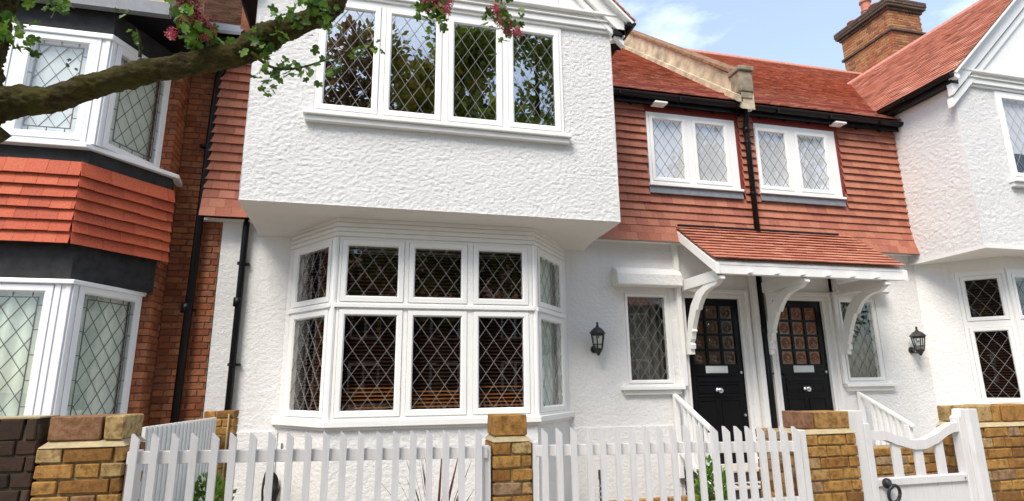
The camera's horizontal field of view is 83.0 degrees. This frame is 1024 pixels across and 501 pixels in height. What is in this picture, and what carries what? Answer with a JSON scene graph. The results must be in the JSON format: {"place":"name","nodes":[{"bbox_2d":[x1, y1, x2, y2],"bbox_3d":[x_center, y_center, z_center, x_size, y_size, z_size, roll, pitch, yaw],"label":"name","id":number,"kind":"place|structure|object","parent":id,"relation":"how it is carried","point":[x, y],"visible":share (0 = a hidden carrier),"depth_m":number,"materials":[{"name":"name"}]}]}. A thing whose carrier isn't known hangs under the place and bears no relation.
{"place":"outdoors","nodes":[
{"label":"outdoors","id":0,"kind":"place"},
{"bbox_2d":[0,0,524,142],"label":"hawthorn tree","id":1,"kind":"object","parent":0,"point":[261,40],"visible":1,"depth_m":2.35,"materials":[{"name":"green plant"}]},
{"bbox_2d":[616,0,977,69],"label":"sky","id":2,"kind":"structure","parent":0,"point":[803,32],"materials":[{"name":"blue"}]},
{"bbox_2d":[936,403,1023,500],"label":"brick pier","id":3,"kind":"structure","parent":0,"point":[1002,428],"depth_m":4.24,"materials":[{"name":"yellow brick"}]},
{"label":"garden ground","id":4,"kind":"structure","parent":0,"visible":0},
{"bbox_2d":[0,415,59,500],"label":"brick wall","id":5,"kind":"structure","parent":4,"relation":"on","point":[23,439],"depth_m":2.82,"materials":[{"name":"brick"}]},
{"bbox_2d":[30,413,145,500],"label":"brick pier","id":6,"kind":"structure","parent":4,"relation":"on","point":[81,457],"depth_m":2.88,"materials":[{"name":"yellow brick"}]},
{"bbox_2d":[0,0,249,435],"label":"red brick house","id":7,"kind":"structure","parent":4,"relation":"on","point":[110,242],"depth_m":5.90,"materials":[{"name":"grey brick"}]},
{"bbox_2d":[0,283,55,415],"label":"window","id":8,"kind":"structure","parent":7,"relation":"in","point":[48,290],"depth_m":5.23,"materials":[{"name":"white plastic"}]},
{"bbox_2d":[0,29,96,141],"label":"window","id":9,"kind":"structure","parent":7,"relation":"in","point":[17,69],"depth_m":5.71,"materials":[{"name":"white plastic"}]},
{"bbox_2d":[58,285,141,415],"bbox_3d":[-4.039,1.062,5.667,0.100,1.337,0.750,-3,-13,11],"label":"window","id":10,"kind":"structure","parent":7,"relation":"in","point":[124,382],"depth_m":5.73,"materials":[{"name":"white plastic"}]},
{"bbox_2d":[100,44,170,167],"bbox_3d":[-4.071,-1.508,6.261,0.100,1.151,0.750,-3,-13,11],"label":"window","id":11,"kind":"structure","parent":7,"relation":"in","point":[164,89],"depth_m":6.24,"materials":[{"name":"white plastic"}]},
{"bbox_2d":[138,417,216,500],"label":"boarded fence","id":12,"kind":"object","parent":4,"relation":"on","point":[202,430],"visible":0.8,"depth_m":4.35,"materials":[{"name":"white paint"}]},
{"bbox_2d":[193,471,236,500],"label":"bush","id":13,"kind":"object","parent":4,"relation":"on","point":[202,493],"visible":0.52,"depth_m":4.71,"materials":[{"name":"green plant"}]},
{"bbox_2d":[204,410,238,500],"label":"brick pier","id":14,"kind":"structure","parent":4,"relation":"on","point":[226,422],"depth_m":5.47,"materials":[{"name":"yellow brick"}]},
{"bbox_2d":[121,430,490,500],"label":"picket fence","id":15,"kind":"object","parent":4,"relation":"on","point":[174,456],"visible":1,"depth_m":3.08,"materials":[{"name":"white paint"}]},
{"bbox_2d":[382,446,473,500],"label":"cordyline","id":16,"kind":"object","parent":4,"relation":"on","point":[439,490],"visible":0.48,"depth_m":5.09,"materials":[{"name":"purple plant"}]},
{"bbox_2d":[198,0,777,500],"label":"white house","id":17,"kind":"structure","parent":4,"relation":"on","point":[450,232],"depth_m":6.80,"materials":[{"name":"paint"}]},
{"bbox_2d":[261,472,279,500],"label":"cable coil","id":18,"kind":"object","parent":17,"relation":"hanging from","point":[275,491],"visible":0.59,"depth_m":6.21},
{"bbox_2d":[282,238,333,420],"bbox_3d":[-2.223,0.870,6.411,0.847,1.930,0.090,-12,-17,40],"label":"window","id":19,"kind":"structure","parent":17,"relation":"in","point":[296,303],"depth_m":6.44,"materials":[{"name":"white paint"}]},
{"bbox_2d":[330,237,534,420],"bbox_3d":[-0.819,0.848,6.390,2.165,1.930,0.090,3,-13,-14],"label":"window","id":20,"kind":"structure","parent":17,"relation":"in","point":[469,341],"depth_m":6.35,"materials":[{"name":"white paint"}]},
{"bbox_2d":[314,0,563,132],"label":"window","id":21,"kind":"structure","parent":17,"relation":"in","point":[444,68],"depth_m":6.63,"materials":[{"name":"white paint"}]},
{"bbox_2d":[537,248,566,414],"bbox_3d":[0.452,0.988,7.064,0.090,1.930,0.898,-7,-14,24],"label":"window","id":22,"kind":"structure","parent":17,"relation":"in","point":[561,407],"depth_m":7.16,"materials":[{"name":"white paint"}]},
{"bbox_2d":[590,322,605,355],"bbox_3d":[1.101,1.144,7.495,0.224,0.437,0.246,3,-13,-14],"label":"wall lantern","id":23,"kind":"object","parent":17,"relation":"attached to","point":[597,331],"depth_m":7.43,"materials":[{"name":"black metal"}]},
{"bbox_2d":[623,291,675,385],"bbox_3d":[1.833,1.189,7.857,0.715,1.265,0.095,3,-13,-14],"label":"window","id":24,"kind":"structure","parent":17,"relation":"in","point":[670,381],"depth_m":7.83,"materials":[{"name":"white paint"}]},
{"bbox_2d":[644,111,740,188],"bbox_3d":[2.655,-1.443,8.548,1.462,1.125,0.115,3,-13,-14],"label":"window","id":25,"kind":"structure","parent":17,"relation":"in","point":[687,124],"depth_m":8.52,"materials":[{"name":"white paint"}]},
{"bbox_2d":[685,298,749,463],"bbox_3d":[2.832,1.764,7.956,0.850,2.215,0.121,3,-13,-14],"label":"door","id":26,"kind":"structure","parent":17,"relation":"in","point":[716,365],"depth_m":8.00,"materials":[{"name":"black wood"}]},
{"bbox_2d":[484,413,532,500],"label":"brick pier","id":27,"kind":"structure","parent":4,"relation":"on","point":[507,441],"depth_m":3.37,"materials":[{"name":"yellow brick"}]},
{"bbox_2d":[598,470,601,500],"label":"garden light","id":28,"kind":"object","parent":4,"relation":"on","point":[599,478],"visible":0.38,"depth_m":5.50,"materials":[{"name":"silver metal"}]},
{"bbox_2d":[529,425,708,500],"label":"picket fence","id":29,"kind":"object","parent":4,"relation":"on","point":[603,449],"visible":1,"depth_m":3.49,"materials":[{"name":"white paint"}]},
{"bbox_2d":[609,495,699,500],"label":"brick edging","id":30,"kind":"object","parent":4,"relation":"on","point":[683,498],"visible":0.41,"depth_m":7.03,"materials":[{"name":"brick"}]},
{"bbox_2d":[672,394,716,493],"bbox_3d":[2.269,2.457,7.118,0.070,1.361,0.900,3,-13,-14],"label":"stair handrail","id":31,"kind":"object","parent":4,"relation":"on","point":[690,411],"visible":0.58,"depth_m":7.29,"materials":[{"name":"white paint"}]},
{"bbox_2d":[694,454,727,500],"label":"bush","id":32,"kind":"object","parent":4,"relation":"on","point":[709,473],"visible":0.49,"depth_m":6.00,"materials":[{"name":"green plant"}]},
{"bbox_2d":[684,463,761,498],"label":"front steps","id":33,"kind":"structure","parent":4,"relation":"on","point":[695,474],"depth_m":7.19,"materials":[{"name":"tile"}]},
{"bbox_2d":[706,426,813,500],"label":"picket gate","id":34,"kind":"structure","parent":4,"relation":"on","point":[773,446],"depth_m":3.69,"materials":[{"name":"white paint"}]},
{"bbox_2d":[755,428,785,497],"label":"brick wall","id":35,"kind":"structure","parent":4,"relation":"on","point":[765,430],"depth_m":4.28,"materials":[{"name":"yellow brick"}]},
{"bbox_2d":[782,410,863,500],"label":"brick pier","id":36,"kind":"structure","parent":4,"relation":"on","point":[834,463],"depth_m":3.88,"materials":[{"name":"yellow brick"}]},
{"bbox_2d":[685,0,1023,444],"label":"white house","id":37,"kind":"structure","parent":4,"relation":"on","point":[900,138],"depth_m":8.83,"materials":[{"name":"paint"}]},
{"bbox_2d":[671,224,908,427],"bbox_3d":[3.819,1.180,7.759,2.944,3.240,1.035,3,-13,-14],"label":"porch canopy","id":38,"kind":"object","parent":37,"relation":"attached to","point":[795,263],"visible":0.96,"depth_m":7.88,"materials":[{"name":"white paint"}]},
{"bbox_2d":[752,123,842,196],"bbox_3d":[4.404,-1.367,8.973,1.466,1.125,0.115,3,-13,-14],"label":"window","id":39,"kind":"structure","parent":37,"relation":"in","point":[789,135],"depth_m":8.95,"materials":[{"name":"white paint"}]},
{"bbox_2d":[772,301,833,410],"bbox_3d":[4.201,1.824,8.288,0.840,2.215,0.121,3,-13,-14],"label":"door","id":40,"kind":"structure","parent":37,"relation":"in","point":[804,372],"depth_m":8.37,"materials":[{"name":"black wood"}]},
{"bbox_2d":[837,297,885,382],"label":"window","id":41,"kind":"structure","parent":37,"relation":"in","point":[881,378],"depth_m":8.66,"materials":[{"name":"white paint"}]},
{"bbox_2d":[908,326,925,355],"bbox_3d":[6.087,1.363,8.706,0.224,0.437,0.246,3,-13,-14],"label":"wall lantern","id":42,"kind":"object","parent":37,"relation":"attached to","point":[916,334],"depth_m":8.66,"materials":[{"name":"black metal"}]},
{"bbox_2d":[954,269,1023,403],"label":"window","id":43,"kind":"structure","parent":37,"relation":"in","point":[1006,322],"depth_m":8.50,"materials":[{"name":"white paint"}]},
{"bbox_2d":[993,91,1023,178],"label":"window","id":44,"kind":"structure","parent":37,"relation":"in","point":[999,96],"depth_m":8.69,"materials":[{"name":"white paint"}]},
{"bbox_2d":[1004,269,1023,363],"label":"window","id":45,"kind":"structure","parent":37,"relation":"in","point":[1010,274],"depth_m":8.45,"materials":[{"name":"white paint"}]},
{"bbox_2d":[856,391,914,444],"bbox_3d":[5.109,2.600,7.845,0.070,1.341,0.820,3,-13,-14],"label":"stair handrail","id":46,"kind":"object","parent":4,"relation":"on","point":[909,426],"visible":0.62,"depth_m":7.92,"materials":[{"name":"white paint"}]},
{"bbox_2d":[873,445,937,477],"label":"brick wall","id":47,"kind":"structure","parent":4,"relation":"on","point":[883,460],"depth_m":4.98,"materials":[{"name":"yellow brick"}]},
{"bbox_2d":[834,408,992,500],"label":"garden gate","id":48,"kind":"structure","parent":4,"relation":"on","point":[970,481],"depth_m":4.08,"materials":[{"name":"white paint"}]}
]}

